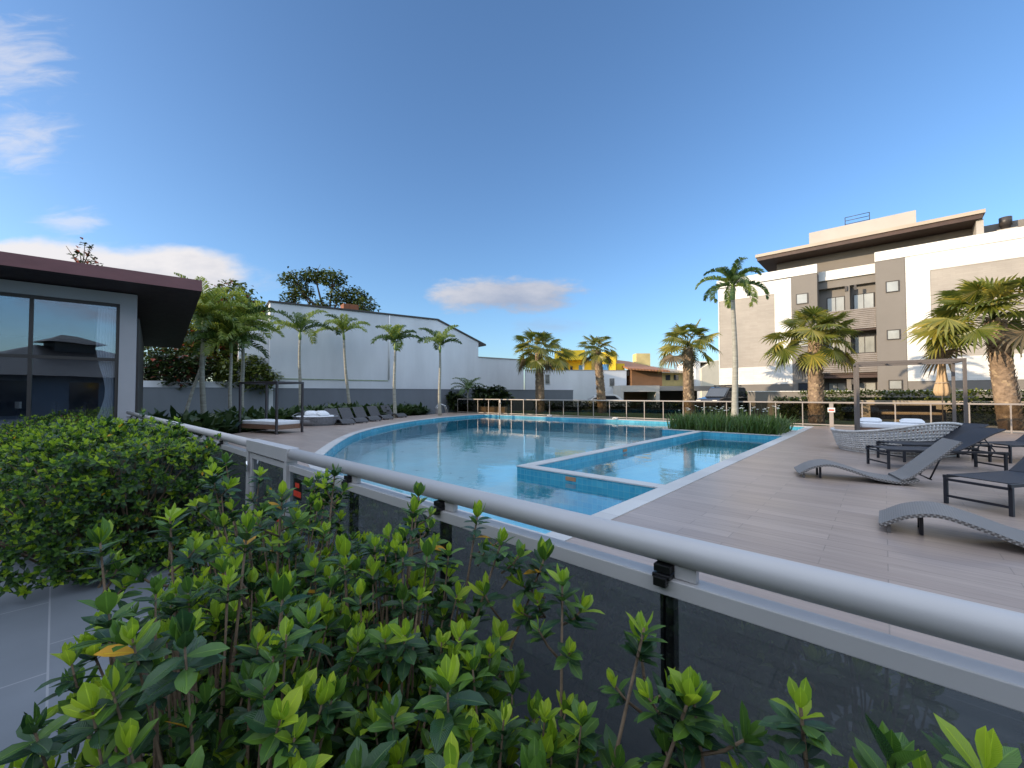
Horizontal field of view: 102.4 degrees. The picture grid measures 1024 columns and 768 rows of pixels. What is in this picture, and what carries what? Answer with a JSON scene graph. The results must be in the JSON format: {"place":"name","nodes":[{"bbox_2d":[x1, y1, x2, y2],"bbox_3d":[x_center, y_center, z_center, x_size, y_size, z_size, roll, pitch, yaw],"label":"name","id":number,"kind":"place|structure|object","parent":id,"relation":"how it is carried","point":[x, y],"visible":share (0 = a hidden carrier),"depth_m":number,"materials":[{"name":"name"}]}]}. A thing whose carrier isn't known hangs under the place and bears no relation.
{"place":"outdoors","nodes":[
{"label":"outdoors","id":0,"kind":"place"},
{"bbox_2d":[0,483,212,576],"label":"hedge soil","id":1,"kind":"structure","parent":0,"point":[158,558],"depth_m":4.36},
{"bbox_2d":[0,409,223,599],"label":"gardenia hedge","id":2,"kind":"object","parent":1,"relation":"on","point":[82,474],"visible":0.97,"depth_m":3.66,"materials":[{"name":"green plant"}]},
{"bbox_2d":[0,516,220,767],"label":"path","id":3,"kind":"structure","parent":0,"point":[38,627],"depth_m":2.70,"materials":[{"name":"concrete"}]},
{"bbox_2d":[126,411,1023,767],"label":"glass fence","id":4,"kind":"object","parent":3,"relation":"on","point":[736,649],"visible":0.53,"depth_m":1.19,"materials":[{"name":"metal"}]},
{"bbox_2d":[245,439,298,553],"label":"fence gate","id":5,"kind":"structure","parent":4,"relation":"attached to","point":[274,459],"depth_m":3.73,"materials":[{"name":"metal"}]},
{"bbox_2d":[129,638,416,756],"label":"hedge soil","id":6,"kind":"structure","parent":0,"point":[147,674],"depth_m":2.13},
{"bbox_2d":[0,503,408,767],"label":"gardenia bush","id":7,"kind":"object","parent":6,"relation":"on","point":[207,726],"visible":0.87,"depth_m":0.99,"materials":[{"name":"green plant"}]},
{"bbox_2d":[151,466,328,626],"bbox_3d":[-1.670,1.074,2.574,1.271,1.171,0.942,-1,-2,42],"label":"gardenia bush","id":8,"kind":"object","parent":6,"relation":"on","point":[260,471],"visible":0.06,"depth_m":2.45,"materials":[{"name":"green plant"}]},
{"bbox_2d":[135,452,396,713],"bbox_3d":[-1.068,0.993,1.865,1.262,1.296,1.022,-1,-2,42],"label":"gardenia bush","id":9,"kind":"object","parent":6,"relation":"on","point":[282,548],"visible":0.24,"depth_m":1.81,"materials":[{"name":"green plant"}]},
{"bbox_2d":[246,481,563,767],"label":"gardenia bush","id":10,"kind":"object","parent":6,"relation":"on","point":[403,648],"visible":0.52,"depth_m":1.34,"materials":[{"name":"green plant"}]},
{"bbox_2d":[323,563,770,767],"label":"gardenia bush","id":11,"kind":"object","parent":6,"relation":"on","point":[488,741],"visible":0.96,"depth_m":0.92,"materials":[{"name":"green plant"}]},
{"bbox_2d":[633,666,1021,767],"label":"gardenia bush","id":12,"kind":"object","parent":6,"relation":"on","point":[897,750],"visible":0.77,"depth_m":0.71,"materials":[{"name":"green plant"}]},
{"bbox_2d":[205,414,429,436],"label":"bed soil","id":13,"kind":"structure","parent":0,"point":[268,429],"depth_m":17.92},
{"bbox_2d":[148,405,175,425],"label":"bed plant","id":14,"kind":"object","parent":13,"relation":"on","point":[158,414],"visible":0.12,"depth_m":14.88,"materials":[{"name":"green plant"}]},
{"bbox_2d":[172,410,232,436],"bbox_3d":[-11.342,1.377,14.506,2.776,1.023,1.784,0,-1,-14],"label":"bed plant","id":15,"kind":"object","parent":13,"relation":"on","point":[205,423],"visible":0.36,"depth_m":14.46,"materials":[{"name":"green plant"}]},
{"bbox_2d":[192,409,241,433],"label":"bed plant","id":16,"kind":"object","parent":13,"relation":"on","point":[224,428],"visible":0.43,"depth_m":15.14,"materials":[{"name":"green plant"}]},
{"bbox_2d":[187,310,269,408],"bbox_3d":[-13.586,-0.697,19.871,3.269,5.608,3.411,0,-1,0],"label":"feather palm","id":17,"kind":"object","parent":13,"relation":"on","point":[225,331],"visible":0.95,"depth_m":19.44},
{"bbox_2d":[223,418,247,433],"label":"bed plant","id":18,"kind":"object","parent":13,"relation":"on","point":[233,423],"visible":0.38,"depth_m":16.16,"materials":[{"name":"green plant"}]},
{"bbox_2d":[210,287,284,408],"bbox_3d":[-14.196,-1.357,21.491,3.904,7.013,4.000,0,-1,0],"label":"feather palm","id":19,"kind":"object","parent":13,"relation":"on","point":[263,316],"visible":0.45,"depth_m":21.49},
{"bbox_2d":[231,408,263,419],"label":"bed plant","id":20,"kind":"object","parent":13,"relation":"on","point":[242,413],"visible":0.11,"depth_m":18.21,"materials":[{"name":"green plant"}]},
{"bbox_2d":[236,413,261,431],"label":"bed plant","id":21,"kind":"object","parent":13,"relation":"on","point":[249,418],"visible":0.17,"depth_m":17.09,"materials":[{"name":"green plant"}]},
{"bbox_2d":[261,404,297,419],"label":"bed plant","id":22,"kind":"object","parent":13,"relation":"on","point":[281,415],"visible":0.3,"depth_m":19.00,"materials":[{"name":"green plant"}]},
{"bbox_2d":[281,405,307,419],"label":"bed plant","id":23,"kind":"object","parent":13,"relation":"on","point":[295,410],"visible":0.18,"depth_m":19.96,"materials":[{"name":"green plant"}]},
{"bbox_2d":[264,309,333,405],"bbox_3d":[-13.183,-1.223,25.601,3.566,6.844,4.067,0,-1,0],"label":"feather palm","id":24,"kind":"object","parent":13,"relation":"on","point":[299,324],"visible":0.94,"depth_m":25.49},
{"bbox_2d":[313,313,369,403],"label":"feather palm","id":25,"kind":"object","parent":13,"relation":"on","point":[343,326],"visible":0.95,"depth_m":27.89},
{"bbox_2d":[397,403,416,415],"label":"bed plant","id":26,"kind":"object","parent":13,"relation":"on","point":[404,409],"visible":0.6,"depth_m":28.59,"materials":[{"name":"green plant"}]},
{"bbox_2d":[339,459,550,533],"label":"pool floor","id":27,"kind":"structure","parent":0,"point":[500,479],"depth_m":11.66,"materials":[{"name":"tile"}]},
{"bbox_2d":[325,415,803,470],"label":"pool wall","id":28,"kind":"structure","parent":27,"relation":"on","point":[329,452],"depth_m":23.42,"materials":[{"name":"tile"}]},
{"bbox_2d":[517,429,781,514],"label":"pool divider wall","id":29,"kind":"structure","parent":27,"relation":"on","point":[587,496],"depth_m":7.78,"materials":[{"name":"tile"}]},
{"bbox_2d":[516,428,795,487],"bbox_3d":[5.240,1.778,12.888,4.310,0.020,13.645,-1,-2,42],"label":"divider coping","id":30,"kind":"object","parent":29,"relation":"on","point":[534,465],"visible":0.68,"depth_m":8.73,"materials":[{"name":"stone"}]},
{"bbox_2d":[0,0,1023,389],"label":"sky","id":31,"kind":"structure","parent":0,"point":[495,170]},
{"bbox_2d":[329,416,792,475],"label":"pool water","id":32,"kind":"structure","parent":0,"point":[496,440],"depth_m":13.16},
{"bbox_2d":[206,412,1023,672],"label":"pool deck","id":33,"kind":"structure","parent":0,"point":[770,501],"depth_m":4.74,"materials":[{"name":"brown wood"}]},
{"bbox_2d":[238,381,303,434],"bbox_3d":[-9.267,0.885,15.860,2.190,1.930,1.120,-1,-2,25],"label":"canopy daybed","id":34,"kind":"object","parent":33,"relation":"on","point":[276,424],"visible":0.96,"depth_m":15.62,"materials":[{"name":"brown wood"}]},
{"bbox_2d":[292,411,337,425],"bbox_3d":[-9.335,1.609,19.561,2.113,0.652,1.720,0,-1,11],"label":"rattan bed","id":35,"kind":"object","parent":33,"relation":"on","point":[318,418],"visible":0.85,"depth_m":19.02,"materials":[{"name":"wicker"}]},
{"bbox_2d":[324,408,355,424],"bbox_3d":[-8.484,1.592,20.241,2.062,0.737,0.660,-1,-2,42],"label":"wave lounger","id":36,"kind":"object","parent":33,"relation":"on","point":[333,411],"visible":0.78,"depth_m":20.17,"materials":[{"name":"wicker"}]},
{"bbox_2d":[338,408,368,422],"bbox_3d":[-8.277,1.622,21.427,2.062,0.737,0.660,-1,-2,42],"label":"wave lounger","id":37,"kind":"object","parent":33,"relation":"on","point":[345,413],"visible":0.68,"depth_m":21.76,"materials":[{"name":"wicker"}]},
{"bbox_2d":[352,407,381,421],"bbox_3d":[-8.042,1.655,22.761,2.062,0.737,0.660,-1,-2,42],"label":"wave lounger","id":38,"kind":"object","parent":33,"relation":"on","point":[359,412],"visible":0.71,"depth_m":23.08,"materials":[{"name":"wicker"}]},
{"bbox_2d":[366,406,393,419],"bbox_3d":[-7.785,1.693,24.260,2.062,0.737,0.660,-1,-2,44],"label":"wave lounger","id":39,"kind":"object","parent":33,"relation":"on","point":[373,410],"visible":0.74,"depth_m":24.61,"materials":[{"name":"wicker"}]},
{"bbox_2d":[380,405,406,417],"bbox_3d":[-7.569,1.745,26.294,2.062,0.737,0.660,-1,-2,40],"label":"wave lounger","id":40,"kind":"object","parent":33,"relation":"on","point":[387,410],"visible":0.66,"depth_m":26.61,"materials":[{"name":"wicker"}]},
{"bbox_2d":[370,324,422,417],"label":"feather palm","id":41,"kind":"object","parent":33,"relation":"on","point":[394,333],"visible":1,"depth_m":25.93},
{"bbox_2d":[417,324,461,415],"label":"feather palm","id":42,"kind":"object","parent":33,"relation":"on","point":[439,338],"visible":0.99,"depth_m":28.45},
{"bbox_2d":[308,414,813,540],"bbox_3d":[-0.262,1.900,17.733,19.494,0.024,19.714,-1,-2,42],"label":"pool coping","id":43,"kind":"object","parent":33,"relation":"on","point":[619,509],"visible":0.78,"depth_m":7.06,"materials":[{"name":"stone"}]},
{"bbox_2d":[695,256,769,416],"bbox_3d":[11.006,-2.063,20.670,3.249,8.143,3.161,0,-1,0],"label":"feather palm","id":44,"kind":"object","parent":33,"relation":"on","point":[733,275],"visible":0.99,"depth_m":20.59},
{"bbox_2d":[457,399,1023,432],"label":"pool fence","id":45,"kind":"object","parent":33,"relation":"on","point":[831,409],"visible":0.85,"depth_m":19.86,"materials":[{"name":"beige metal"}]},
{"bbox_2d":[794,438,962,485],"bbox_3d":[6.050,1.257,6.976,2.062,0.737,0.660,-1,-2,28],"label":"wave lounger","id":46,"kind":"object","parent":33,"relation":"on","point":[919,464],"visible":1,"depth_m":6.72,"materials":[{"name":"grey wicker"}]},
{"bbox_2d":[830,422,961,457],"bbox_3d":[9.650,1.295,10.402,2.364,0.830,2.337,0,-1,0],"label":"rattan bed","id":47,"kind":"object","parent":33,"relation":"on","point":[853,440],"visible":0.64,"depth_m":9.71,"materials":[{"name":"grey wicker"}]},
{"bbox_2d":[853,358,968,447],"bbox_3d":[11.580,0.546,12.130,2.270,2.420,1.270,-1,-2,37],"label":"canopy daybed","id":48,"kind":"object","parent":33,"relation":"on","point":[867,423],"visible":0.81,"depth_m":12.02,"materials":[{"name":"brown metal"}]},
{"bbox_2d":[876,423,992,461],"bbox_3d":[9.316,1.278,9.141,1.967,0.804,0.658,0,-1,-1],"label":"sling lounger","id":49,"kind":"object","parent":33,"relation":"on","point":[964,427],"visible":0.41,"depth_m":9.13,"materials":[{"name":"black"}]},
{"bbox_2d":[865,427,1009,470],"bbox_3d":[8.297,1.252,8.128,1.967,0.804,0.658,0,-1,12],"label":"sling lounger","id":50,"kind":"object","parent":33,"relation":"on","point":[971,437],"visible":0.85,"depth_m":7.98,"materials":[{"name":"black"}]},
{"bbox_2d":[878,501,1023,546],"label":"wave lounger","id":51,"kind":"object","parent":33,"relation":"on","point":[919,510],"visible":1,"depth_m":4.19,"materials":[{"name":"grey wicker"}]},
{"bbox_2d":[942,457,1023,516],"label":"sling lounger","id":52,"kind":"object","parent":33,"relation":"on","point":[1012,478],"visible":1,"depth_m":5.32,"materials":[{"name":"black"}]},
{"bbox_2d":[971,434,1023,462],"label":"sling lounger","id":53,"kind":"object","parent":33,"relation":"on","point":[1019,442],"visible":0.64,"depth_m":9.01,"materials":[{"name":"black"}]},
{"bbox_2d":[616,360,669,385],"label":"tiled house","id":54,"kind":"structure","parent":0,"point":[637,374],"depth_m":58.55,"materials":[{"name":"brick"}]},
{"bbox_2d":[602,464,701,484],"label":"shallow pool floor","id":55,"kind":"structure","parent":0,"point":[666,477],"depth_m":10.39,"materials":[{"name":"tile"}]},
{"bbox_2d":[448,410,888,425],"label":"lawn","id":56,"kind":"structure","parent":0,"point":[660,415],"depth_m":28.71,"materials":[{"name":"green plant"}]},
{"bbox_2d":[444,391,473,412],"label":"garden shrub","id":57,"kind":"object","parent":56,"relation":"on","point":[451,397],"visible":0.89,"depth_m":32.97,"materials":[{"name":"green plant"}]},
{"bbox_2d":[451,377,485,412],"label":"garden palm","id":58,"kind":"object","parent":56,"relation":"on","point":[468,386],"visible":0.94,"depth_m":32.92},
{"bbox_2d":[470,385,497,406],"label":"garden shrub","id":59,"kind":"object","parent":56,"relation":"on","point":[479,393],"visible":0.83,"depth_m":32.88,"materials":[{"name":"green plant"}]},
{"bbox_2d":[478,407,507,413],"bbox_3d":[-1.507,1.994,31.449,2.422,0.500,0.460,-1,-2,26],"label":"wooden planter","id":60,"kind":"object","parent":56,"relation":"on","point":[493,410],"visible":0.76,"depth_m":31.18,"materials":[{"name":"brown wood"}]},
{"bbox_2d":[485,385,515,407],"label":"garden shrub","id":61,"kind":"object","parent":56,"relation":"on","point":[499,393],"visible":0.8,"depth_m":32.92,"materials":[{"name":"green plant"}]},
{"bbox_2d":[512,328,578,412],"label":"fan palm","id":62,"kind":"object","parent":56,"relation":"on","point":[536,362],"visible":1,"depth_m":33.18,"materials":[{"name":"green plant"}]},
{"bbox_2d":[576,335,618,412],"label":"fan palm","id":63,"kind":"object","parent":56,"relation":"on","point":[597,357],"visible":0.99,"depth_m":32.78,"materials":[{"name":"green plant"}]},
{"bbox_2d":[575,395,629,406],"bbox_3d":[7.640,1.626,35.171,4.420,1.456,1.810,0,-1,5],"label":"parked car","id":64,"kind":"object","parent":56,"relation":"on","point":[612,397],"visible":0.39,"depth_m":34.36,"materials":[{"name":"white paint"}]},
{"bbox_2d":[532,401,712,413],"bbox_3d":[8.477,1.908,33.562,14.241,1.190,1.258,-1,-2,20],"label":"clipped hedge","id":65,"kind":"object","parent":56,"relation":"on","point":[617,409],"visible":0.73,"depth_m":33.14,"materials":[{"name":"green plant"}]},
{"bbox_2d":[658,319,722,415],"bbox_3d":[11.707,-1.104,27.657,4.350,6.565,4.426,0,-1,0],"label":"fan palm","id":66,"kind":"object","parent":56,"relation":"on","point":[688,357],"visible":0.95,"depth_m":27.21,"materials":[{"name":"green plant"}]},
{"bbox_2d":[695,385,747,410],"bbox_3d":[15.592,1.027,30.478,4.420,1.876,1.810,1,-2,-35],"label":"parked car","id":67,"kind":"object","parent":56,"relation":"on","point":[720,393],"visible":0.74,"depth_m":29.81,"materials":[{"name":"paint"}]},
{"bbox_2d":[710,390,791,412],"bbox_3d":[19.229,1.416,31.004,8.360,1.902,1.267,-1,-2,43],"label":"clipped hedge","id":68,"kind":"object","parent":56,"relation":"on","point":[717,409],"visible":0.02,"depth_m":32.62,"materials":[{"name":"green plant"}]},
{"bbox_2d":[758,305,864,423],"bbox_3d":[15.555,-0.991,21.133,4.602,6.031,4.099,1,-2,-23],"label":"fan palm","id":69,"kind":"object","parent":56,"relation":"on","point":[812,360],"visible":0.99,"depth_m":20.70,"materials":[{"name":"green plant"}]},
{"bbox_2d":[771,395,853,420],"bbox_3d":[17.968,1.429,24.445,4.372,1.614,1.580,-1,-2,43],"label":"clipped hedge","id":70,"kind":"object","parent":56,"relation":"on","point":[845,412],"visible":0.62,"depth_m":24.34,"materials":[{"name":"green plant"}]},
{"bbox_2d":[790,400,1023,422],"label":"retaining wall","id":71,"kind":"structure","parent":56,"relation":"on","point":[866,410],"depth_m":22.06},
{"bbox_2d":[798,388,1023,400],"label":"clipped hedge","id":72,"kind":"object","parent":56,"relation":"on","point":[927,393],"visible":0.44,"depth_m":22.23,"materials":[{"name":"green plant"}]},
{"bbox_2d":[902,273,1023,429],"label":"fan palm","id":73,"kind":"object","parent":56,"relation":"on","point":[945,325],"visible":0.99,"depth_m":17.09,"materials":[{"name":"green plant"}]},
{"bbox_2d":[943,399,1023,425],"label":"clipped hedge","id":74,"kind":"object","parent":56,"relation":"on","point":[980,416],"visible":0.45,"depth_m":19.44,"materials":[{"name":"green plant"}]},
{"bbox_2d":[675,360,718,398],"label":"cream house","id":75,"kind":"structure","parent":0,"point":[704,374],"depth_m":60.08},
{"bbox_2d":[664,405,798,434],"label":"strap grass","id":76,"kind":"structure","parent":0,"point":[756,424],"depth_m":16.03,"materials":[{"name":"green plant"}]},
{"bbox_2d":[717,208,1023,396],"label":"apartment building","id":77,"kind":"structure","parent":0,"point":[881,280],"depth_m":28.08,"materials":[{"name":"paint"}]},
{"bbox_2d":[796,293,807,304],"bbox_3d":[21.410,-6.299,30.425,0.720,0.770,0.080,-1,-2,43],"label":"window","id":78,"kind":"structure","parent":77,"relation":"in","point":[802,298],"depth_m":30.39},
{"bbox_2d":[798,383,807,390],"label":"window","id":79,"kind":"structure","parent":77,"relation":"in","point":[804,386],"depth_m":30.26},
{"bbox_2d":[827,296,844,311],"bbox_3d":[23.656,-5.802,30.106,1.040,1.120,0.080,-1,-2,43],"label":"window","id":80,"kind":"structure","parent":77,"relation":"in","point":[833,303],"depth_m":30.07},
{"bbox_2d":[828,337,845,351],"bbox_3d":[23.656,-2.743,30.029,1.040,1.200,0.080,-1,-2,43],"label":"window","id":81,"kind":"structure","parent":77,"relation":"in","point":[843,348],"depth_m":29.87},
{"bbox_2d":[828,383,846,390],"bbox_3d":[23.656,0.481,29.948,1.040,1.150,0.080,-1,-2,43],"label":"window","id":82,"kind":"structure","parent":77,"relation":"in","point":[834,386],"depth_m":29.93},
{"bbox_2d":[853,292,874,308],"bbox_3d":[24.804,-5.829,29.050,1.120,1.120,0.080,-1,-2,43],"label":"window","id":83,"kind":"structure","parent":77,"relation":"in","point":[864,300],"depth_m":29.04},
{"bbox_2d":[854,335,875,352],"bbox_3d":[24.804,-2.770,28.973,1.120,1.200,0.080,-1,-2,43],"label":"window","id":84,"kind":"structure","parent":77,"relation":"in","point":[864,344],"depth_m":28.95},
{"bbox_2d":[859,382,875,391],"bbox_3d":[24.804,0.454,28.892,1.120,1.150,0.080,-1,-2,43],"label":"window","id":85,"kind":"structure","parent":77,"relation":"in","point":[862,385],"depth_m":28.82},
{"bbox_2d":[886,280,898,292],"bbox_3d":[25.020,-6.418,27.106,0.650,0.740,0.080,-1,-2,43],"label":"window","id":86,"kind":"structure","parent":77,"relation":"in","point":[891,286],"depth_m":27.09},
{"bbox_2d":[887,329,899,339],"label":"window","id":87,"kind":"structure","parent":77,"relation":"in","point":[891,334],"depth_m":27.01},
{"bbox_2d":[888,380,902,388],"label":"window","id":88,"kind":"structure","parent":77,"relation":"in","point":[893,384],"depth_m":26.90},
{"bbox_2d":[829,424,1023,432],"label":"terrace paving","id":89,"kind":"structure","parent":0,"point":[987,427],"depth_m":18.05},
{"bbox_2d":[870,405,945,421],"bbox_3d":[19.564,1.516,20.422,2.600,0.900,0.850,-1,-2,20],"label":"outdoor sofa","id":90,"kind":"object","parent":89,"relation":"on","point":[922,412],"visible":0.78,"depth_m":20.39,"materials":[{"name":"wood"}]},
{"bbox_2d":[933,364,951,421],"bbox_3d":[20.044,0.276,19.199,0.700,3.318,0.700,0,-1,0],"label":"parasol","id":91,"kind":"object","parent":89,"relation":"on","point":[942,387],"visible":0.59,"depth_m":19.11,"materials":[{"name":"beige fabric"}]},
{"label":"ground","id":92,"kind":"structure","parent":0,"visible":0},
{"bbox_2d":[66,237,102,265],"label":"sparse tree","id":93,"kind":"object","parent":92,"relation":"on","point":[77,252],"visible":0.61,"depth_m":27.30,"materials":[{"name":"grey plant"}]},
{"bbox_2d":[0,251,201,428],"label":"pavilion","id":94,"kind":"structure","parent":92,"relation":"on","point":[49,307],"depth_m":12.12,"materials":[{"name":"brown paint"}]},
{"bbox_2d":[1,402,25,429],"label":"exercise bike","id":95,"kind":"object","parent":94,"relation":"on","point":[18,405],"visible":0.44,"depth_m":11.20,"materials":[{"name":"black plastic"}]},
{"bbox_2d":[0,292,119,425],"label":"window frame","id":96,"kind":"structure","parent":94,"relation":"in","point":[31,298],"depth_m":10.33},
{"bbox_2d":[51,403,87,422],"bbox_3d":[-12.428,1.183,11.582,0.660,1.300,0.400,1,-2,-41],"label":"weight rack","id":97,"kind":"object","parent":94,"relation":"on","point":[84,410],"visible":0.12,"depth_m":11.51,"materials":[{"name":"black metal"}]},
{"bbox_2d":[96,308,115,418],"bbox_3d":[-11.067,-0.114,11.126,0.451,3.851,0.086,1,-2,-41],"label":"curtain","id":98,"kind":"object","parent":94,"relation":"hanging from","point":[105,337],"visible":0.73,"depth_m":11.18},
{"bbox_2d":[143,348,219,389],"bbox_3d":[-21.656,-0.050,25.734,6.411,4.608,3.346,0,-1,0],"label":"flowering shrub","id":99,"kind":"object","parent":92,"relation":"on","point":[168,365],"visible":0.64,"depth_m":25.09,"materials":[{"name":"green plant"}]},
{"bbox_2d":[183,318,211,411],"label":"feather palm","id":100,"kind":"object","parent":92,"relation":"on","point":[192,390],"visible":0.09,"depth_m":19.45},
{"bbox_2d":[143,381,255,387],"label":"white wall","id":101,"kind":"structure","parent":92,"relation":"on","point":[211,384],"depth_m":25.42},
{"bbox_2d":[144,278,264,380],"bbox_3d":[-21.296,-2.532,29.011,10.379,9.737,6.007,0,-1,0],"label":"flowering tree","id":102,"kind":"object","parent":92,"relation":"on","point":[222,350],"visible":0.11,"depth_m":28.12,"materials":[{"name":"green plant"}]},
{"bbox_2d":[174,272,260,413],"bbox_3d":[-14.705,-1.521,19.588,4.310,7.240,4.272,-1,-2,28],"label":"feather palm","id":103,"kind":"object","parent":92,"relation":"on","point":[208,300],"visible":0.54,"depth_m":19.37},
{"bbox_2d":[207,353,283,393],"bbox_3d":[-17.522,0.061,26.956,4.794,4.447,2.906,0,-1,0],"label":"bright shrub","id":104,"kind":"object","parent":92,"relation":"on","point":[258,368],"visible":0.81,"depth_m":26.60,"materials":[{"name":"green plant"}]},
{"bbox_2d":[276,264,380,311],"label":"spreading tree","id":105,"kind":"object","parent":92,"relation":"on","point":[327,279],"visible":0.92,"depth_m":49.88,"materials":[{"name":"green plant"}]},
{"bbox_2d":[143,387,573,416],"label":"boundary wall","id":106,"kind":"structure","parent":92,"relation":"on","point":[160,399],"depth_m":28.72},
{"bbox_2d":[236,300,523,409],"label":"white house","id":107,"kind":"structure","parent":92,"relation":"on","point":[369,365],"depth_m":31.41,"materials":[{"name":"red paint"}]},
{"bbox_2d":[525,370,626,406],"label":"yard wall","id":108,"kind":"structure","parent":92,"relation":"on","point":[582,384],"depth_m":40.67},
{"bbox_2d":[545,350,616,369],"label":"yellow house","id":109,"kind":"structure","parent":92,"relation":"on","point":[575,365],"depth_m":60.47,"materials":[{"name":"paint"}]},
{"bbox_2d":[633,353,682,385],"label":"chimney house","id":110,"kind":"structure","parent":92,"relation":"on","point":[672,377],"depth_m":64.06,"materials":[{"name":"paint"}]},
{"bbox_2d":[613,386,714,407],"bbox_3d":[14.554,1.412,40.477,8.965,2.420,5.000,0,-1,0],"label":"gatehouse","id":111,"kind":"object","parent":92,"relation":"on","point":[676,393],"visible":0.51,"depth_m":39.33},
{"bbox_2d":[747,390,1023,414],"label":"garden wall","id":112,"kind":"structure","parent":92,"relation":"on","point":[761,396],"depth_m":28.85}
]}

